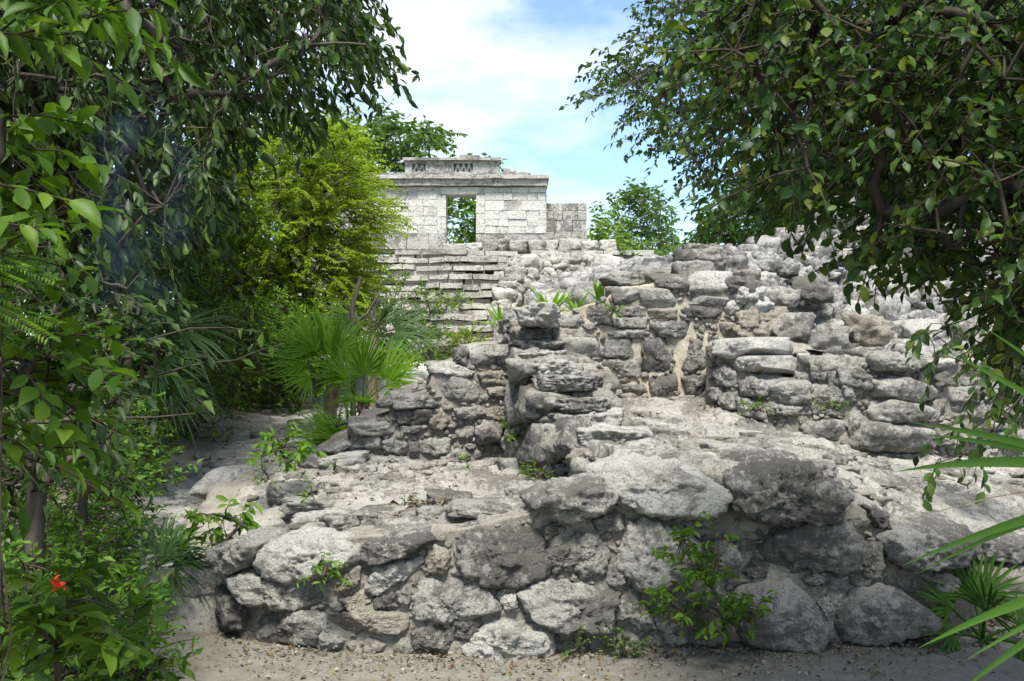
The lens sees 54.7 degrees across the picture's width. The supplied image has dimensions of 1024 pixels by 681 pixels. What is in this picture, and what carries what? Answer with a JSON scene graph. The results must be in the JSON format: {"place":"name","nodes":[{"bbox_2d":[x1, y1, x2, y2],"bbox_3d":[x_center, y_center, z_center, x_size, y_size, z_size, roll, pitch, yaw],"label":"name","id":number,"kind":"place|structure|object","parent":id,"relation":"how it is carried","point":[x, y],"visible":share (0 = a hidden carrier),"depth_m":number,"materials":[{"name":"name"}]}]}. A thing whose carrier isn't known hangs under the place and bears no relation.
{"place":"outdoors","nodes":[
{"label":"outdoors","id":0,"kind":"place"},
{"bbox_2d":[1,348,1023,680],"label":"ground","id":1,"kind":"structure","parent":0,"point":[193,612],"depth_m":4.97,"materials":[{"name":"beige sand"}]},
{"bbox_2d":[0,231,66,680],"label":"tree","id":2,"kind":"object","parent":1,"relation":"on","point":[11,282],"visible":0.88,"depth_m":2.46,"materials":[{"name":"green plant"}]},
{"bbox_2d":[0,180,100,334],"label":"broadleaf sapling","id":3,"kind":"object","parent":1,"relation":"on","point":[8,239],"visible":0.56,"depth_m":2.70,"materials":[{"name":"green plant"}]},
{"bbox_2d":[0,95,124,258],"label":"broadleaf sapling","id":4,"kind":"object","parent":1,"relation":"on","point":[46,123],"visible":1,"depth_m":2.45,"materials":[{"name":"green plant"}]},
{"bbox_2d":[0,637,128,680],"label":"shrub","id":5,"kind":"object","parent":1,"relation":"on","point":[40,675],"visible":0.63,"depth_m":3.39,"materials":[{"name":"green plant"}]},
{"bbox_2d":[0,419,140,539],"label":"broadleaf sapling","id":6,"kind":"object","parent":1,"relation":"on","point":[16,450],"visible":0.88,"depth_m":2.62,"materials":[{"name":"green plant"}]},
{"bbox_2d":[0,307,144,466],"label":"broadleaf sapling","id":7,"kind":"object","parent":1,"relation":"on","point":[65,359],"visible":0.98,"depth_m":2.55,"materials":[{"name":"green plant"}]},
{"bbox_2d":[0,553,169,680],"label":"flowering shrub","id":8,"kind":"object","parent":1,"relation":"on","point":[58,621],"visible":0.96,"depth_m":2.84,"materials":[{"name":"green plant"}]},
{"bbox_2d":[1,339,179,587],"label":"shrub","id":9,"kind":"object","parent":1,"relation":"on","point":[114,492],"visible":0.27,"depth_m":5.58,"materials":[{"name":"green plant"}]},
{"bbox_2d":[2,497,186,677],"bbox_3d":[-1.938,1.215,4.496,0.862,1.023,0.872,0,0,0],"label":"shrub","id":10,"kind":"object","parent":1,"relation":"on","point":[65,539],"visible":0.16,"depth_m":4.46,"materials":[{"name":"green plant"}]},
{"bbox_2d":[0,528,203,680],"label":"shrub","id":11,"kind":"object","parent":1,"relation":"on","point":[73,658],"visible":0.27,"depth_m":3.90,"materials":[{"name":"green plant"}]},
{"bbox_2d":[1,366,203,555],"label":"shrub","id":12,"kind":"object","parent":1,"relation":"on","point":[147,464],"visible":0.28,"depth_m":6.33,"materials":[{"name":"green plant"}]},
{"bbox_2d":[0,0,212,110],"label":"broadleaf sapling","id":13,"kind":"object","parent":1,"relation":"on","point":[16,37],"visible":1,"depth_m":2.38,"materials":[{"name":"green plant"}]},
{"bbox_2d":[0,317,214,679],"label":"tree","id":14,"kind":"object","parent":1,"relation":"on","point":[38,508],"visible":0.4,"depth_m":4.05,"materials":[{"name":"green plant"}]},
{"bbox_2d":[53,618,195,680],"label":"shrub","id":15,"kind":"object","parent":1,"relation":"on","point":[150,673],"visible":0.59,"depth_m":3.71,"materials":[{"name":"green plant"}]},
{"bbox_2d":[14,293,244,497],"bbox_3d":[-2.894,0.459,7.629,1.709,1.722,1.319,0,0,18],"label":"fan palm","id":16,"kind":"object","parent":1,"relation":"on","point":[181,390],"visible":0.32,"depth_m":7.51,"materials":[{"name":"green plant"}]},
{"bbox_2d":[0,0,265,425],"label":"broadleaf tree","id":17,"kind":"object","parent":1,"relation":"on","point":[236,295],"visible":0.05,"depth_m":9.58,"materials":[{"name":"green plant"}]},
{"bbox_2d":[64,233,203,433],"bbox_3d":[-3.679,-0.079,9.421,1.596,2.224,1.494,0,0,0],"label":"shrub","id":18,"kind":"object","parent":1,"relation":"on","point":[115,290],"visible":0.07,"depth_m":9.36,"materials":[{"name":"green plant"}]},
{"bbox_2d":[0,243,289,666],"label":"tree","id":19,"kind":"object","parent":1,"relation":"on","point":[163,322],"visible":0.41,"depth_m":4.66,"materials":[{"name":"green plant"}]},
{"bbox_2d":[76,310,218,482],"bbox_3d":[-3.050,0.544,7.988,1.108,1.572,1.100,0,0,-45],"label":"shrub","id":20,"kind":"object","parent":1,"relation":"on","point":[171,438],"visible":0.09,"depth_m":8.02,"materials":[{"name":"green plant"}]},
{"bbox_2d":[142,502,157,510],"bbox_3d":[-2.686,1.244,7.337,0.127,0.071,0.112,0,0,-36],"label":"loose stone","id":21,"kind":"object","parent":1,"relation":"on","point":[146,504],"visible":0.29,"depth_m":7.32,"materials":[{"name":"grey stone"}]},
{"bbox_2d":[24,47,287,322],"bbox_3d":[-7.258,-2.601,18.415,6.271,6.046,5.494,0,0,0],"label":"broadleaf tree","id":22,"kind":"object","parent":1,"relation":"on","point":[185,174],"depth_m":18.48,"materials":[{"name":"green plant"}]},
{"bbox_2d":[104,514,214,620],"bbox_3d":[-1.974,1.292,5.618,0.740,0.570,0.624,0,0,0],"label":"fan palm","id":23,"kind":"object","parent":1,"relation":"on","point":[166,545],"visible":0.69,"depth_m":5.71,"materials":[{"name":"green plant"}]},
{"bbox_2d":[163,499,187,506],"bbox_3d":[-2.541,1.238,7.453,0.174,0.086,0.132,0,0,-32],"label":"loose stone","id":24,"kind":"object","parent":1,"relation":"on","point":[176,502],"visible":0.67,"depth_m":7.42,"materials":[{"name":"stone"}]},
{"bbox_2d":[137,554,217,598],"bbox_3d":[-1.893,1.389,5.781,0.554,0.246,0.454,0,0,0],"label":"flat stone","id":25,"kind":"object","parent":1,"relation":"on","point":[204,589],"visible":0.22,"depth_m":5.58,"materials":[{"name":"stone"}]},
{"bbox_2d":[174,489,204,504],"bbox_3d":[-2.416,1.225,7.597,0.360,0.156,0.225,0,0,-8],"label":"flat stone","id":26,"kind":"object","parent":1,"relation":"on","point":[192,500],"visible":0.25,"depth_m":7.50,"materials":[{"name":"stone"}]},
{"bbox_2d":[129,266,251,442],"bbox_3d":[-3.213,0.174,9.825,1.310,1.861,1.123,0,0,0],"label":"shrub","id":27,"kind":"object","parent":1,"relation":"on","point":[226,345],"visible":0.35,"depth_m":9.79,"materials":[{"name":"green plant"}]},
{"bbox_2d":[194,452,211,460],"bbox_3d":[-2.906,1.092,9.284,0.163,0.104,0.200,0,0,-24],"label":"loose stone","id":28,"kind":"object","parent":1,"relation":"on","point":[206,456],"visible":0.85,"depth_m":9.21,"materials":[{"name":"grey stone"}]},
{"bbox_2d":[0,0,419,354],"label":"broadleaf tree","id":29,"kind":"object","parent":1,"relation":"on","point":[23,91],"visible":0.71,"depth_m":6.85,"materials":[{"name":"green plant"}]},
{"bbox_2d":[202,459,221,468],"bbox_3d":[-2.667,1.121,8.856,0.207,0.107,0.169,0,0,35],"label":"loose stone","id":30,"kind":"object","parent":1,"relation":"on","point":[214,463],"visible":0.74,"depth_m":8.81,"materials":[{"name":"grey stone"}]},
{"bbox_2d":[132,172,294,388],"bbox_3d":[-3.917,-0.844,12.676,2.285,3.388,2.042,0,0,0],"label":"shrub","id":31,"kind":"object","parent":1,"relation":"on","point":[259,273],"visible":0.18,"depth_m":12.47,"materials":[{"name":"green plant"}]},
{"bbox_2d":[217,456,234,459],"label":"loose stone","id":32,"kind":"object","parent":1,"relation":"on","point":[224,457],"visible":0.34,"depth_m":9.16,"materials":[{"name":"stone"}]},
{"bbox_2d":[233,415,245,420],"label":"loose stone","id":33,"kind":"object","parent":1,"relation":"on","point":[241,418],"visible":0.77,"depth_m":11.04,"materials":[{"name":"stone"}]},
{"bbox_2d":[197,284,296,395],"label":"fan palm","id":34,"kind":"object","parent":1,"relation":"on","point":[242,365],"visible":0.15,"depth_m":12.55,"materials":[{"name":"green plant"}]},
{"bbox_2d":[175,277,322,411],"bbox_3d":[-3.183,0.093,11.980,2.080,1.699,1.908,0,0,0],"label":"shrub","id":35,"kind":"object","parent":1,"relation":"on","point":[262,364],"visible":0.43,"depth_m":11.78,"materials":[{"name":"green plant"}]},
{"bbox_2d":[261,409,272,414],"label":"loose stone","id":36,"kind":"object","parent":1,"relation":"on","point":[267,411],"visible":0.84,"depth_m":11.70,"materials":[{"name":"stone"}]},
{"bbox_2d":[249,429,305,439],"bbox_3d":[-2.438,1.020,10.402,0.618,0.156,0.347,0,0,-12],"label":"flat stone","id":37,"kind":"object","parent":1,"relation":"on","point":[255,434],"visible":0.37,"depth_m":10.32,"materials":[{"name":"grey stone"}]},
{"bbox_2d":[272,424,286,428],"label":"loose stone","id":38,"kind":"object","parent":1,"relation":"on","point":[280,426],"visible":0.51,"depth_m":10.84,"materials":[{"name":"stone"}]},
{"bbox_2d":[274,408,288,414],"bbox_3d":[-2.767,0.866,11.915,0.196,0.094,0.128,0,0,-36],"label":"loose stone","id":39,"kind":"object","parent":1,"relation":"on","point":[284,412],"visible":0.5,"depth_m":11.88,"materials":[{"name":"stone"}]},
{"bbox_2d":[153,98,417,375],"bbox_3d":[-3.331,-1.614,14.011,4.344,4.334,4.267,0,0,0],"label":"feathery tree","id":40,"kind":"object","parent":1,"relation":"on","point":[352,197],"visible":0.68,"depth_m":12.85,"materials":[{"name":"green plant"}]},
{"bbox_2d":[202,175,379,390],"bbox_3d":[-3.199,-0.790,13.985,2.598,3.252,2.468,0,0,0],"label":"shrub","id":41,"kind":"object","parent":1,"relation":"on","point":[294,238],"visible":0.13,"depth_m":13.74,"materials":[{"name":"green plant"}]},
{"bbox_2d":[230,283,367,414],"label":"shrub","id":42,"kind":"object","parent":1,"relation":"on","point":[315,393],"visible":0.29,"depth_m":11.92,"materials":[{"name":"green plant"}]},
{"bbox_2d":[231,159,389,257],"bbox_3d":[-5.893,-2.292,27.306,7.041,6.061,5.593,0,0,0],"label":"broadleaf tree","id":43,"kind":"object","parent":1,"relation":"on","point":[288,219],"visible":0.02,"depth_m":26.66,"materials":[{"name":"green plant"}]},
{"bbox_2d":[259,300,383,421],"bbox_3d":[-2.080,0.334,10.463,1.030,1.578,1.265,0,0,44],"label":"fan palm","id":44,"kind":"object","parent":1,"relation":"on","point":[302,351],"visible":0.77,"depth_m":10.55,"materials":[{"name":"green plant"}]},
{"bbox_2d":[283,387,371,445],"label":"fan palm","id":45,"kind":"object","parent":1,"relation":"on","point":[325,434],"visible":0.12,"depth_m":9.57,"materials":[{"name":"green plant"}]},
{"bbox_2d":[349,276,380,415],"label":"dead stem","id":46,"kind":"object","parent":1,"relation":"on","point":[352,313],"visible":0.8,"depth_m":10.88,"materials":[{"name":"brown plant"}]},
{"bbox_2d":[308,321,424,415],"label":"fan palm","id":47,"kind":"object","parent":1,"relation":"on","point":[393,372],"visible":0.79,"depth_m":10.22,"materials":[{"name":"green plant"}]},
{"bbox_2d":[266,98,466,251],"bbox_3d":[-4.798,-3.535,30.722,7.032,8.414,5.416,0,0,0],"label":"broadleaf tree","id":48,"kind":"object","parent":1,"relation":"on","point":[417,138],"visible":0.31,"depth_m":29.58,"materials":[{"name":"green plant"}]},
{"bbox_2d":[315,245,437,378],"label":"shrub","id":49,"kind":"object","parent":1,"relation":"on","point":[395,293],"visible":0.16,"depth_m":15.49,"materials":[{"name":"green plant"}]},
{"bbox_2d":[319,293,443,407],"bbox_3d":[-1.564,0.178,12.088,1.482,1.606,1.129,0,0,16],"label":"fan palm","id":50,"kind":"object","parent":1,"relation":"on","point":[398,321],"visible":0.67,"depth_m":12.13,"materials":[{"name":"green plant"}]},
{"bbox_2d":[173,249,653,360],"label":"stone staircase","id":51,"kind":"structure","parent":1,"relation":"on","point":[478,273],"depth_m":21.27,"materials":[{"name":"grey stone"}]},
{"bbox_2d":[428,288,474,310],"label":"shrub","id":52,"kind":"object","parent":51,"relation":"on","point":[456,297],"visible":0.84,"depth_m":19.31,"materials":[{"name":"green plant"}]},
{"bbox_2d":[461,238,616,253],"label":"plinth kerb","id":53,"kind":"structure","parent":51,"relation":"on","point":[528,246],"depth_m":24.32,"materials":[{"name":"stone"}]},
{"bbox_2d":[326,155,548,256],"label":"stone temple","id":54,"kind":"structure","parent":53,"relation":"on","point":[511,204],"depth_m":25.23,"materials":[{"name":"grey stone"}]},
{"bbox_2d":[546,203,586,241],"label":"wing wall","id":55,"kind":"structure","parent":53,"relation":"on","point":[565,220],"depth_m":25.53,"materials":[{"name":"grey stone"}]},
{"bbox_2d":[378,313,465,369],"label":"shrub","id":56,"kind":"object","parent":1,"relation":"on","point":[440,355],"visible":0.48,"depth_m":13.92,"materials":[{"name":"green plant"}]},
{"bbox_2d":[397,282,458,357],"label":"shrub","id":57,"kind":"object","parent":1,"relation":"on","point":[432,311],"visible":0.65,"depth_m":15.43,"materials":[{"name":"green plant"}]},
{"bbox_2d":[445,322,491,357],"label":"shrub","id":58,"kind":"object","parent":1,"relation":"on","point":[468,337],"visible":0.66,"depth_m":13.59,"materials":[{"name":"green plant"}]},
{"bbox_2d":[446,149,506,243],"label":"broadleaf tree","id":59,"kind":"object","parent":1,"relation":"on","point":[468,235],"visible":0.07,"depth_m":28.75,"materials":[{"name":"green plant"}]},
{"bbox_2d":[487,251,619,336],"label":"stair cheek wall","id":60,"kind":"structure","parent":1,"relation":"on","point":[522,272],"depth_m":17.98,"materials":[{"name":"stone"}]},
{"bbox_2d":[102,402,1023,680],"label":"fallen leaves","id":61,"kind":"object","parent":1,"relation":"on","point":[620,676],"visible":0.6,"depth_m":4.98,"materials":[{"name":"brown plant"}]},
{"bbox_2d":[552,622,596,658],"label":"plant","id":62,"kind":"object","parent":1,"relation":"on","point":[578,646],"visible":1,"depth_m":4.97,"materials":[{"name":"green plant"}]},
{"bbox_2d":[493,254,672,340],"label":"rubble terrace","id":63,"kind":"structure","parent":1,"relation":"on","point":[577,280],"depth_m":14.20,"materials":[{"name":"stone"}]},
{"bbox_2d":[471,300,520,326],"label":"agave plant","id":64,"kind":"object","parent":63,"relation":"on","point":[499,316],"visible":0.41,"depth_m":9.27,"materials":[{"name":"green plant"}]},
{"bbox_2d":[561,291,595,311],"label":"agave plant","id":65,"kind":"object","parent":63,"relation":"on","point":[571,304],"visible":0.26,"depth_m":8.80,"materials":[{"name":"green plant"}]},
{"bbox_2d":[205,449,1023,660],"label":"retaining wall","id":66,"kind":"structure","parent":1,"relation":"on","point":[825,558],"depth_m":5.11,"materials":[{"name":"stone"}]},
{"bbox_2d":[296,552,352,592],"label":"plant","id":67,"kind":"object","parent":66,"relation":"on","point":[324,567],"visible":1,"depth_m":4.95,"materials":[{"name":"green plant"}]},
{"bbox_2d":[177,448,548,553],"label":"stone platform","id":68,"kind":"structure","parent":66,"relation":"on","point":[329,507],"depth_m":6.57,"materials":[{"name":"stone"}]},
{"bbox_2d":[177,495,262,551],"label":"plant","id":69,"kind":"object","parent":68,"relation":"on","point":[247,524],"visible":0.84,"depth_m":5.55,"materials":[{"name":"green plant"}]},
{"bbox_2d":[252,456,286,489],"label":"plant","id":70,"kind":"object","parent":68,"relation":"on","point":[262,478],"visible":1,"depth_m":6.47,"materials":[{"name":"green plant"}]},
{"bbox_2d":[244,421,326,472],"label":"plant","id":71,"kind":"object","parent":68,"relation":"on","point":[302,448],"visible":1,"depth_m":6.53,"materials":[{"name":"green plant"}]},
{"bbox_2d":[299,475,317,503],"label":"plant","id":72,"kind":"object","parent":68,"relation":"on","point":[310,493],"visible":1,"depth_m":5.99,"materials":[{"name":"green plant"}]},
{"bbox_2d":[324,458,347,472],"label":"plant","id":73,"kind":"object","parent":68,"relation":"on","point":[334,465],"visible":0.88,"depth_m":7.01,"materials":[{"name":"green plant"}]},
{"bbox_2d":[316,341,511,462],"label":"stepped wall","id":74,"kind":"structure","parent":68,"relation":"on","point":[449,409],"depth_m":7.82,"materials":[{"name":"stone"}]},
{"bbox_2d":[319,405,356,431],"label":"plant","id":75,"kind":"object","parent":74,"relation":"on","point":[337,425],"visible":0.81,"depth_m":8.59,"materials":[{"name":"green plant"}]},
{"bbox_2d":[452,453,470,468],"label":"plant","id":76,"kind":"object","parent":68,"relation":"on","point":[465,456],"visible":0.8,"depth_m":7.32,"materials":[{"name":"green plant"}]},
{"bbox_2d":[514,452,557,479],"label":"plant","id":77,"kind":"object","parent":68,"relation":"on","point":[536,476],"visible":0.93,"depth_m":6.30,"materials":[{"name":"green plant"}]},
{"bbox_2d":[586,200,645,249],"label":"broadleaf tree","id":78,"kind":"object","parent":1,"relation":"on","point":[600,232],"visible":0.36,"depth_m":27.34,"materials":[{"name":"green plant"}]},
{"bbox_2d":[594,620,650,657],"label":"plant","id":79,"kind":"object","parent":1,"relation":"on","point":[625,652],"visible":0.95,"depth_m":4.98,"materials":[{"name":"green plant"}]},
{"bbox_2d":[605,177,681,255],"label":"broadleaf tree","id":80,"kind":"object","parent":1,"relation":"on","point":[628,197],"visible":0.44,"depth_m":29.58,"materials":[{"name":"green plant"}]},
{"bbox_2d":[617,231,678,258],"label":"shrub","id":81,"kind":"object","parent":1,"relation":"on","point":[659,251],"visible":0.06,"depth_m":24.37,"materials":[{"name":"green plant"}]},
{"bbox_2d":[632,511,778,646],"bbox_3d":[0.951,1.183,4.904,0.740,0.658,0.473,0,0,0],"label":"leafy shrub","id":82,"kind":"object","parent":1,"relation":"on","point":[733,616],"visible":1,"depth_m":4.88,"materials":[{"name":"green plant"}]},
{"bbox_2d":[669,176,803,247],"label":"broadleaf tree","id":83,"kind":"object","parent":1,"relation":"on","point":[738,236],"visible":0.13,"depth_m":14.40,"materials":[{"name":"green plant"}]},
{"bbox_2d":[559,0,1019,246],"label":"broadleaf tree","id":84,"kind":"object","parent":1,"relation":"on","point":[683,110],"visible":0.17,"depth_m":10.50,"materials":[{"name":"green plant"}]},
{"bbox_2d":[589,396,1023,534],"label":"sloping ramp","id":85,"kind":"structure","parent":1,"relation":"on","point":[878,481],"depth_m":6.31,"materials":[{"name":"stone"}]},
{"bbox_2d":[497,302,653,478],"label":"dividing wall","id":86,"kind":"structure","parent":85,"relation":"on","point":[563,402],"depth_m":6.92,"materials":[{"name":"stone"}]},
{"bbox_2d":[498,414,524,443],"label":"plant","id":87,"kind":"object","parent":86,"relation":"on","point":[514,437],"visible":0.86,"depth_m":7.30,"materials":[{"name":"green plant"}]},
{"bbox_2d":[560,243,788,400],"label":"back wall","id":88,"kind":"structure","parent":85,"relation":"on","point":[661,333],"depth_m":8.43,"materials":[{"name":"stone"}]},
{"bbox_2d":[526,285,579,311],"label":"agave plant","id":89,"kind":"object","parent":88,"relation":"on","point":[555,300],"visible":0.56,"depth_m":8.84,"materials":[{"name":"green plant"}]},
{"bbox_2d":[581,278,605,300],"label":"agave plant","id":90,"kind":"object","parent":88,"relation":"on","point":[599,290],"visible":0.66,"depth_m":8.75,"materials":[{"name":"green plant"}]},
{"bbox_2d":[600,302,627,317],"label":"plant","id":91,"kind":"object","parent":88,"relation":"on","point":[612,309],"visible":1,"depth_m":8.29,"materials":[{"name":"green plant"}]},
{"bbox_2d":[705,337,1023,458],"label":"bench wall","id":92,"kind":"structure","parent":85,"relation":"on","point":[882,393],"depth_m":7.52,"materials":[{"name":"stone"}]},
{"bbox_2d":[739,396,777,416],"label":"plant","id":93,"kind":"object","parent":92,"relation":"attached to","point":[756,405],"visible":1,"depth_m":7.48,"materials":[{"name":"green plant"}]},
{"bbox_2d":[813,395,848,414],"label":"plant","id":94,"kind":"object","parent":92,"relation":"attached to","point":[836,406],"visible":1,"depth_m":7.20,"materials":[{"name":"green plant"}]},
{"bbox_2d":[637,0,1023,424],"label":"broadleaf tree","id":95,"kind":"object","parent":1,"relation":"on","point":[898,93],"visible":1,"depth_m":2.92,"materials":[{"name":"green plant"}]},
{"bbox_2d":[905,309,1023,510],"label":"climbing vine","id":96,"kind":"object","parent":95,"relation":"hanging from","point":[922,336],"visible":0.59,"depth_m":5.87,"materials":[{"name":"green plant"}]},
{"bbox_2d":[705,196,1023,376],"label":"rubble mound","id":97,"kind":"object","parent":1,"relation":"on","point":[822,314],"visible":0.36,"depth_m":8.96,"materials":[{"name":"stone"}]},
{"bbox_2d":[895,329,1023,680],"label":"fan palm","id":98,"kind":"object","parent":1,"relation":"on","point":[1013,524],"visible":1,"depth_m":2.12,"materials":[{"name":"green plant"}]},
{"bbox_2d":[910,550,1023,661],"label":"fan palm","id":99,"kind":"object","parent":1,"relation":"on","point":[976,582],"visible":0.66,"depth_m":5.25,"materials":[{"name":"green plant"}]},
{"bbox_2d":[10,0,1016,334],"label":"sky","id":100,"kind":"structure","parent":0,"point":[499,74],"materials":[{"name":"blue"}]}
]}

